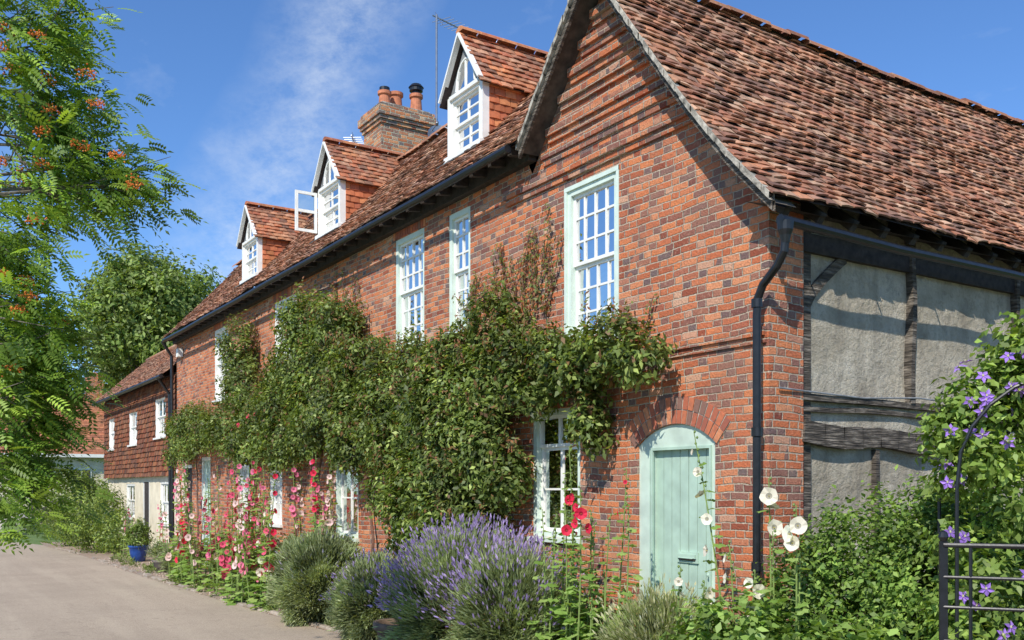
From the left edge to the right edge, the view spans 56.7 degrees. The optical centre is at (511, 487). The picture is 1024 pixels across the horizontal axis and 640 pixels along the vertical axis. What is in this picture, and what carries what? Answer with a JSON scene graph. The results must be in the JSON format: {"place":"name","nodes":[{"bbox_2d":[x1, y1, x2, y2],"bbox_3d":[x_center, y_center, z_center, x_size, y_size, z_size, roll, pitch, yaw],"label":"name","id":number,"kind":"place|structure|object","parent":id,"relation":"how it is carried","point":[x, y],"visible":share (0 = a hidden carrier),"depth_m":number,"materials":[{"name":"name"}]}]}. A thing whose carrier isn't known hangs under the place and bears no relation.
{"place":"outdoors","nodes":[
{"label":"outdoors","id":0,"kind":"place"},
{"bbox_2d":[0,457,107,523],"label":"walls","id":1,"kind":"structure","parent":0,"point":[99,467],"depth_m":49.80,"materials":[{"name":"red brick"}]},
{"bbox_2d":[0,372,103,453],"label":"roof","id":2,"kind":"structure","parent":1,"relation":"on","point":[99,431],"depth_m":51.10,"materials":[{"name":"tile"}]},
{"bbox_2d":[4,453,103,491],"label":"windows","id":3,"kind":"structure","parent":1,"relation":"attached to","point":[93,456],"depth_m":49.55,"materials":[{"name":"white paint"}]},
{"bbox_2d":[31,500,91,522],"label":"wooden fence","id":4,"kind":"object","parent":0,"point":[50,510],"visible":0.05,"depth_m":40.65,"materials":[{"name":"brown wood"}]},
{"bbox_2d":[0,527,160,556],"bbox_3d":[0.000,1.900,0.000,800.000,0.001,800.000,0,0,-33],"label":"ground","id":5,"kind":"structure","parent":0,"point":[32,539],"depth_m":34.41,"materials":[{"name":"green plant"}]},
{"bbox_2d":[0,515,35,534],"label":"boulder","id":6,"kind":"object","parent":5,"relation":"on","point":[25,533],"visible":0.03,"depth_m":37.67,"materials":[{"name":"stone"}]},
{"bbox_2d":[3,518,73,540],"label":"long grass","id":7,"kind":"structure","parent":5,"relation":"on","point":[48,530],"depth_m":35.88,"materials":[{"name":"green plant"}]},
{"bbox_2d":[6,337,84,393],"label":"broadleaf tree","id":8,"kind":"object","parent":5,"relation":"on","point":[68,371],"visible":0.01,"depth_m":61.01,"materials":[{"name":"green plant"}]},
{"bbox_2d":[0,468,107,526],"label":"hedge","id":9,"kind":"object","parent":5,"relation":"on","point":[104,483],"visible":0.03,"depth_m":43.95,"materials":[{"name":"green plant"}]},
{"bbox_2d":[91,344,176,552],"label":"tile hung cottage","id":10,"kind":"structure","parent":5,"relation":"on","point":[138,471],"depth_m":27.85,"materials":[{"name":"brown tile"}]},
{"bbox_2d":[108,418,114,450],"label":"casement window","id":11,"kind":"structure","parent":10,"relation":"in","point":[111,422],"depth_m":31.81,"materials":[{"name":"white paint"}]},
{"bbox_2d":[126,484,134,519],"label":"casement window","id":12,"kind":"structure","parent":10,"relation":"in","point":[130,487],"depth_m":29.75,"materials":[{"name":"white paint"}]},
{"bbox_2d":[127,412,137,446],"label":"casement window","id":13,"kind":"structure","parent":10,"relation":"in","point":[133,432],"depth_m":28.90,"materials":[{"name":"white paint"}]},
{"bbox_2d":[143,482,148,549],"bbox_3d":[-10.617,0.845,27.678,0.100,1.990,0.800,0,0,-33],"label":"cottage door","id":14,"kind":"structure","parent":10,"relation":"in","point":[145,484],"depth_m":27.72,"materials":[{"name":"black paint"}]},
{"bbox_2d":[153,397,165,439],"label":"casement window","id":15,"kind":"structure","parent":10,"relation":"in","point":[160,404],"depth_m":25.91,"materials":[{"name":"white paint"}]},
{"bbox_2d":[158,482,168,525],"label":"casement window","id":16,"kind":"structure","parent":10,"relation":"in","point":[164,495],"depth_m":26.00,"materials":[{"name":"white paint"}]},
{"bbox_2d":[62,236,225,412],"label":"broadleaf tree","id":17,"kind":"object","parent":5,"relation":"on","point":[144,308],"visible":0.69,"depth_m":47.84,"materials":[{"name":"green plant"}]},
{"bbox_2d":[40,541,444,637],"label":"gravel verge","id":18,"kind":"structure","parent":5,"relation":"on","point":[99,555],"depth_m":24.13,"materials":[{"name":"beige gravel"}]},
{"bbox_2d":[39,455,135,554],"bbox_3d":[-12.862,0.732,28.692,2.472,3.498,6.855,0,0,-33],"label":"garden shrub","id":19,"kind":"object","parent":18,"relation":"on","point":[108,541],"visible":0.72,"depth_m":27.44,"materials":[{"name":"green plant"}]},
{"bbox_2d":[122,517,154,561],"bbox_3d":[-9.461,1.333,24.113,0.771,1.135,0.769,0,0,-33],"label":"flower pot","id":20,"kind":"object","parent":18,"relation":"on","point":[138,552],"visible":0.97,"depth_m":23.96,"materials":[{"name":"blue ceramic"}]},
{"bbox_2d":[116,500,165,565],"bbox_3d":[-9.474,1.112,24.175,0.513,1.611,5.529,0,0,-33],"label":"hollyhock plant","id":21,"kind":"object","parent":18,"relation":"on","point":[160,523],"visible":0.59,"depth_m":25.38,"materials":[{"name":"green plant"}]},
{"bbox_2d":[144,536,179,572],"bbox_3d":[-7.747,1.494,21.228,0.939,0.813,0.832,0,0,-33],"label":"shrub","id":22,"kind":"object","parent":18,"relation":"on","point":[156,547],"visible":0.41,"depth_m":20.99,"materials":[{"name":"plant"}]},
{"bbox_2d":[155,539,202,572],"bbox_3d":[-7.288,1.565,20.991,1.174,1.110,1.160,0,0,32],"label":"grey shrub","id":23,"kind":"object","parent":18,"relation":"on","point":[162,563],"visible":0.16,"depth_m":20.81,"materials":[{"name":"green plant"}]},
{"bbox_2d":[109,553,323,618],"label":"verge weeds","id":24,"kind":"object","parent":18,"relation":"on","point":[151,568],"visible":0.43,"depth_m":20.69,"materials":[{"name":"green plant"}]},
{"bbox_2d":[56,548,377,639],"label":"kerb stones","id":25,"kind":"object","parent":18,"relation":"on","point":[240,603],"visible":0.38,"depth_m":18.04,"materials":[{"name":"grey stone"}]},
{"bbox_2d":[158,455,280,610],"bbox_3d":[-5.286,0.665,17.091,0.912,2.534,6.289,0,0,-33],"label":"hollyhock plant","id":26,"kind":"object","parent":18,"relation":"on","point":[183,535],"visible":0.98,"depth_m":15.88,"materials":[{"name":"green plant"}]},
{"bbox_2d":[287,450,342,608],"bbox_3d":[-3.151,0.663,15.041,0.741,2.524,2.030,0,0,-33],"label":"hollyhock plant","id":27,"kind":"object","parent":18,"relation":"on","point":[317,506],"visible":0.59,"depth_m":14.78,"materials":[{"name":"pink plant"}]},
{"bbox_2d":[261,522,371,627],"bbox_3d":[-2.686,1.316,13.295,1.680,1.768,1.666,0,0,-33],"label":"grey shrub","id":28,"kind":"object","parent":18,"relation":"on","point":[312,559],"visible":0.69,"depth_m":12.92,"materials":[{"name":"green plant"}]},
{"bbox_2d":[318,548,419,639],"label":"grey shrub","id":29,"kind":"object","parent":18,"relation":"on","point":[351,599],"visible":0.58,"depth_m":11.37,"materials":[{"name":"green plant"}]},
{"bbox_2d":[196,526,636,639],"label":"border plants","id":30,"kind":"object","parent":18,"relation":"on","point":[279,545],"visible":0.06,"depth_m":15.41,"materials":[{"name":"green plant"}]},
{"bbox_2d":[159,203,677,580],"bbox_3d":[-3.660,-0.813,15.914,1.179,5.440,18.421,0,0,-33],"label":"climbing plant","id":31,"kind":"object","parent":18,"relation":"on","point":[443,446],"visible":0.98,"depth_m":11.57,"materials":[{"name":"green plant"}]},
{"bbox_2d":[366,511,559,639],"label":"lavender bush","id":32,"kind":"object","parent":18,"relation":"on","point":[435,554],"visible":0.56,"depth_m":9.57,"materials":[{"name":"purple plant"}]},
{"bbox_2d":[421,520,593,639],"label":"lavender bush","id":33,"kind":"object","parent":18,"relation":"on","point":[521,566],"visible":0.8,"depth_m":8.85,"materials":[{"name":"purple plant"}]},
{"bbox_2d":[525,445,642,639],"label":"hollyhock plant","id":34,"kind":"object","parent":18,"relation":"on","point":[573,630],"visible":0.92,"depth_m":8.45,"materials":[{"name":"green plant"}]},
{"bbox_2d":[591,574,734,639],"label":"pale herb","id":35,"kind":"object","parent":18,"relation":"on","point":[658,621],"visible":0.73,"depth_m":7.80,"materials":[{"name":"green plant"}]},
{"bbox_2d":[177,168,523,632],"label":"front wall","id":36,"kind":"structure","parent":5,"relation":"on","point":[494,219],"depth_m":14.26,"materials":[{"name":"brick"}]},
{"bbox_2d":[182,465,191,560],"bbox_3d":[-7.965,0.645,23.439,0.102,2.390,1.000,0,0,-33],"label":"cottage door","id":37,"kind":"structure","parent":36,"relation":"attached to","point":[189,470],"depth_m":23.37,"materials":[{"name":"paint"}]},
{"bbox_2d":[202,457,209,545],"bbox_3d":[-7.040,0.570,22.013,0.102,2.540,0.800,0,0,-33],"label":"cottage door","id":38,"kind":"structure","parent":36,"relation":"attached to","point":[205,468],"depth_m":22.18,"materials":[{"name":"white paint"}]},
{"bbox_2d":[212,325,227,402],"bbox_3d":[-6.059,-2.725,21.153,0.950,1.970,1.470,0,0,-33],"label":"sash window","id":39,"kind":"structure","parent":36,"relation":"attached to","point":[218,369],"depth_m":21.32,"materials":[{"name":"white paint"}]},
{"bbox_2d":[235,464,250,522],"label":"ground floor window","id":40,"kind":"structure","parent":36,"relation":"attached to","point":[244,471],"depth_m":19.83,"materials":[{"name":"white paint"}]},
{"bbox_2d":[269,461,282,527],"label":"ground floor window","id":41,"kind":"structure","parent":36,"relation":"attached to","point":[277,517],"depth_m":18.08,"materials":[{"name":"white paint"}]},
{"bbox_2d":[275,294,295,358],"bbox_3d":[-3.825,-2.680,17.709,0.950,2.000,1.580,0,0,-33],"label":"sash window","id":42,"kind":"structure","parent":36,"relation":"attached to","point":[276,306],"depth_m":17.87,"materials":[{"name":"white paint"}]},
{"bbox_2d":[336,446,358,541],"bbox_3d":[-2.277,0.010,15.322,0.950,1.980,1.330,0,0,-33],"label":"ground floor window","id":43,"kind":"structure","parent":36,"relation":"attached to","point":[347,508],"depth_m":15.31,"materials":[{"name":"green paint"}]},
{"bbox_2d":[161,143,535,555],"bbox_3d":[-4.322,-0.995,17.309,0.430,5.690,16.450,0,0,-33],"label":"guttering","id":44,"kind":"object","parent":36,"relation":"attached to","point":[495,166],"visible":0.97,"depth_m":13.76,"materials":[{"name":"black metal"}]},
{"bbox_2d":[161,54,547,338],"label":"roof","id":45,"kind":"structure","parent":36,"relation":"attached to","point":[416,172],"depth_m":15.13,"materials":[{"name":"tile"}]},
{"bbox_2d":[236,205,290,284],"bbox_3d":[-5.234,-5.111,20.234,0.952,1.657,1.194,0,0,-33],"label":"dormer front","id":46,"kind":"object","parent":45,"relation":"attached to","point":[250,233],"visible":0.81,"depth_m":19.98,"materials":[{"name":"white paint"}]},
{"bbox_2d":[244,238,260,283],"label":"dormer window","id":47,"kind":"structure","parent":46,"relation":"in","point":[249,258],"depth_m":20.25,"materials":[{"name":"white wood"}]},
{"bbox_2d":[237,201,311,268],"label":"dormer roof","id":48,"kind":"structure","parent":45,"relation":"on","point":[274,226],"depth_m":19.97,"materials":[{"name":"orange tile"}]},
{"bbox_2d":[309,225,341,243],"bbox_3d":[-3.191,-4.357,16.345,0.176,0.101,1.200,0,0,-33],"label":"lead flashing","id":49,"kind":"object","parent":45,"relation":"on","point":[326,233],"visible":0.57,"depth_m":16.13,"materials":[{"name":"grey metal"}]},
{"bbox_2d":[311,141,378,239],"bbox_3d":[-2.854,-5.111,16.563,0.952,1.657,1.144,0,0,-33],"label":"dormer front","id":50,"kind":"object","parent":45,"relation":"attached to","point":[331,174],"visible":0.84,"depth_m":16.28,"materials":[{"name":"white paint"}]},
{"bbox_2d":[295,189,316,233],"bbox_3d":[-3.617,-4.836,16.661,0.400,0.708,0.035,0,0,-33],"label":"open casement","id":51,"kind":"object","parent":50,"relation":"attached to","point":[297,210],"visible":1,"depth_m":16.65,"materials":[{"name":"white paint"}]},
{"bbox_2d":[320,181,337,232],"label":"dormer window","id":52,"kind":"structure","parent":50,"relation":"in","point":[329,207],"depth_m":16.54,"materials":[{"name":"white wood"}]},
{"bbox_2d":[311,136,403,219],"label":"dormer roof","id":53,"kind":"structure","parent":45,"relation":"on","point":[367,170],"depth_m":16.33,"materials":[{"name":"orange tile"}]},
{"bbox_2d":[358,83,435,152],"bbox_3d":[-2.214,-6.405,18.349,1.230,2.810,0.980,0,0,-33],"label":"chimney stack","id":54,"kind":"object","parent":45,"relation":"on","point":[388,121],"visible":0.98,"depth_m":18.01,"materials":[{"name":"brick"}]},
{"bbox_2d":[343,132,362,145],"bbox_3d":[-3.019,-6.122,18.279,0.344,1.244,0.698,0,0,3],"label":"tv aerial","id":55,"kind":"object","parent":54,"relation":"attached to","point":[352,137],"visible":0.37,"depth_m":18.10,"materials":[{"name":"grey metal"}]},
{"bbox_2d":[428,121,446,136],"bbox_3d":[-1.427,-6.745,18.202,0.434,0.447,0.416,0,0,44],"label":"satellite dish","id":56,"kind":"object","parent":54,"relation":"attached to","point":[434,128],"visible":0.3,"depth_m":18.20,"materials":[{"name":"grey metal"}]},
{"bbox_2d":[432,12,496,120],"bbox_3d":[-0.930,-7.660,18.468,1.334,3.121,0.331,0,0,-20],"label":"tv aerial","id":57,"kind":"object","parent":54,"relation":"attached to","point":[436,63],"visible":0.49,"depth_m":18.26,"materials":[{"name":"grey metal"}]},
{"bbox_2d":[436,143,481,168],"bbox_3d":[-0.653,-4.357,12.431,0.176,0.101,1.110,0,0,-33],"label":"lead flashing","id":58,"kind":"object","parent":45,"relation":"on","point":[454,158],"visible":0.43,"depth_m":12.37,"materials":[{"name":"grey metal"}]},
{"bbox_2d":[438,32,510,162],"bbox_3d":[-0.316,-5.110,12.649,0.952,1.656,1.055,0,0,-33],"label":"dormer front","id":59,"kind":"object","parent":45,"relation":"attached to","point":[469,73],"visible":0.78,"depth_m":12.41,"materials":[{"name":"white paint"}]},
{"bbox_2d":[451,83,478,153],"bbox_3d":[-0.430,-4.811,12.575,0.438,0.798,0.800,0,0,-33],"label":"dormer window","id":60,"kind":"structure","parent":59,"relation":"in","point":[464,119],"depth_m":12.58,"materials":[{"name":"white wood"}]},
{"bbox_2d":[439,26,547,136],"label":"dormer roof","id":61,"kind":"structure","parent":45,"relation":"on","point":[511,74],"depth_m":12.43,"materials":[{"name":"orange tile"}]},
{"bbox_2d":[213,218,581,429],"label":"window lintels","id":62,"kind":"structure","parent":36,"relation":"attached to","point":[403,232],"depth_m":13.48,"materials":[{"name":"brick"}]},
{"bbox_2d":[396,228,423,350],"bbox_3d":[-1.078,-2.745,13.472,0.950,1.970,1.300,0,0,-33],"label":"sash window","id":63,"kind":"structure","parent":36,"relation":"attached to","point":[409,279],"depth_m":13.38,"materials":[{"name":"green paint"}]},
{"bbox_2d":[444,206,469,334],"bbox_3d":[-0.316,-2.760,12.297,0.950,1.920,0.960,0,0,-33],"label":"sash window","id":64,"kind":"structure","parent":36,"relation":"attached to","point":[459,251],"depth_m":12.22,"materials":[{"name":"green paint"}]},
{"bbox_2d":[524,0,802,635],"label":"front wall","id":65,"kind":"structure","parent":5,"relation":"on","point":[699,243],"depth_m":8.51,"materials":[{"name":"brick"}]},
{"bbox_2d":[527,406,582,543],"bbox_3d":[0.829,-0.150,10.531,0.950,1.800,1.290,0,0,-33],"label":"ground floor window","id":66,"kind":"structure","parent":65,"relation":"attached to","point":[551,449],"depth_m":10.47,"materials":[{"name":"white paint"}]},
{"bbox_2d":[564,165,618,333],"bbox_3d":[0.817,-2.345,9.778,0.030,1.690,0.910,0,0,-33],"label":"window casing","id":67,"kind":"object","parent":65,"relation":"attached to","point":[592,179],"depth_m":9.94,"materials":[{"name":"green paint"}]},
{"bbox_2d":[568,172,617,339],"bbox_3d":[1.169,-2.340,10.007,0.950,2.020,1.240,0,0,-33],"label":"sash window","id":68,"kind":"structure","parent":65,"relation":"attached to","point":[592,237],"depth_m":9.88,"materials":[{"name":"white paint"}]},
{"bbox_2d":[503,0,766,358],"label":"string courses","id":69,"kind":"object","parent":65,"relation":"attached to","point":[678,118],"visible":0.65,"depth_m":9.46,"materials":[{"name":"brick"}]},
{"bbox_2d":[515,0,794,210],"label":"verge","id":70,"kind":"structure","parent":65,"relation":"on","point":[573,26],"depth_m":9.74,"materials":[{"name":"grey wood"}]},
{"bbox_2d":[639,424,714,624],"bbox_3d":[1.546,0.631,8.755,0.120,2.418,1.030,0,0,-33],"label":"front door","id":71,"kind":"structure","parent":65,"relation":"attached to","point":[674,532],"depth_m":8.79,"materials":[{"name":"green paint"}]},
{"bbox_2d":[625,396,730,447],"bbox_3d":[1.497,-0.603,8.724,0.035,0.455,1.420,0,0,-33],"label":"door arch","id":72,"kind":"structure","parent":65,"relation":"attached to","point":[712,422],"depth_m":8.66,"materials":[{"name":"brick"}]},
{"bbox_2d":[744,198,1023,584],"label":"guttering","id":73,"kind":"object","parent":65,"relation":"attached to","point":[786,224],"visible":0.94,"depth_m":7.90,"materials":[{"name":"black metal"}]},
{"bbox_2d":[746,456,1023,639],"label":"hedge shrub","id":74,"kind":"object","parent":5,"relation":"on","point":[896,567],"visible":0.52,"depth_m":6.46,"materials":[{"name":"green plant"}]},
{"bbox_2d":[802,203,1023,632],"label":"timber framed side wall","id":75,"kind":"structure","parent":5,"relation":"on","point":[878,323],"depth_m":8.62,"materials":[{"name":"paint"}]},
{"bbox_2d":[779,387,942,401],"bbox_3d":[3.626,-0.805,8.745,3.401,0.065,0.025,0,0,-33],"label":"wall cable","id":76,"kind":"object","parent":75,"relation":"attached to","point":[856,396],"depth_m":8.38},
{"bbox_2d":[896,309,1023,639],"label":"climbing plant","id":77,"kind":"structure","parent":5,"relation":"on","point":[960,443],"depth_m":5.58,"materials":[{"name":"green plant"}]},
{"bbox_2d":[938,530,1023,639],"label":"iron fence","id":78,"kind":"object","parent":5,"relation":"on","point":[944,576],"visible":1,"depth_m":4.71,"materials":[{"name":"black metal"}]},
{"bbox_2d":[0,541,343,639],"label":"road","id":79,"kind":"structure","parent":0,"point":[48,593],"depth_m":14.82,"materials":[{"name":"beige asphalt"}]},
{"bbox_2d":[0,0,206,554],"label":"rowan tree","id":80,"kind":"object","parent":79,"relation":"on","point":[31,380],"visible":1,"depth_m":5.92,"materials":[{"name":"green plant"}]},
{"bbox_2d":[373,618,419,639],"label":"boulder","id":81,"kind":"object","parent":79,"relation":"on","point":[384,623],"visible":0.32,"depth_m":10.41,"materials":[{"name":"grey stone"}]},
{"bbox_2d":[0,0,1023,389],"label":"sky","id":82,"kind":"structure","parent":0,"point":[246,95],"materials":[{"name":"blue"}]},
{"label":"flower bed","id":83,"kind":"object","parent":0,"visible":0},
{"bbox_2d":[669,430,815,639],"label":"white hollyhock","id":84,"kind":"object","parent":83,"relation":"on","point":[768,496],"visible":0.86,"depth_m":6.66,"materials":[{"name":"green plant"}]},
{"bbox_2d":[659,582,915,639],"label":"garden shrub","id":85,"kind":"object","parent":83,"relation":"on","point":[715,616],"visible":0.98,"depth_m":6.46,"materials":[{"name":"green plant"}]},
{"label":"rear walls","id":86,"kind":"object","parent":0,"visible":0},
{"bbox_2d":[526,0,1023,253],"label":"roof","id":87,"kind":"structure","parent":86,"relation":"on","point":[806,119],"depth_m":9.69,"materials":[{"name":"tile"}]}
]}

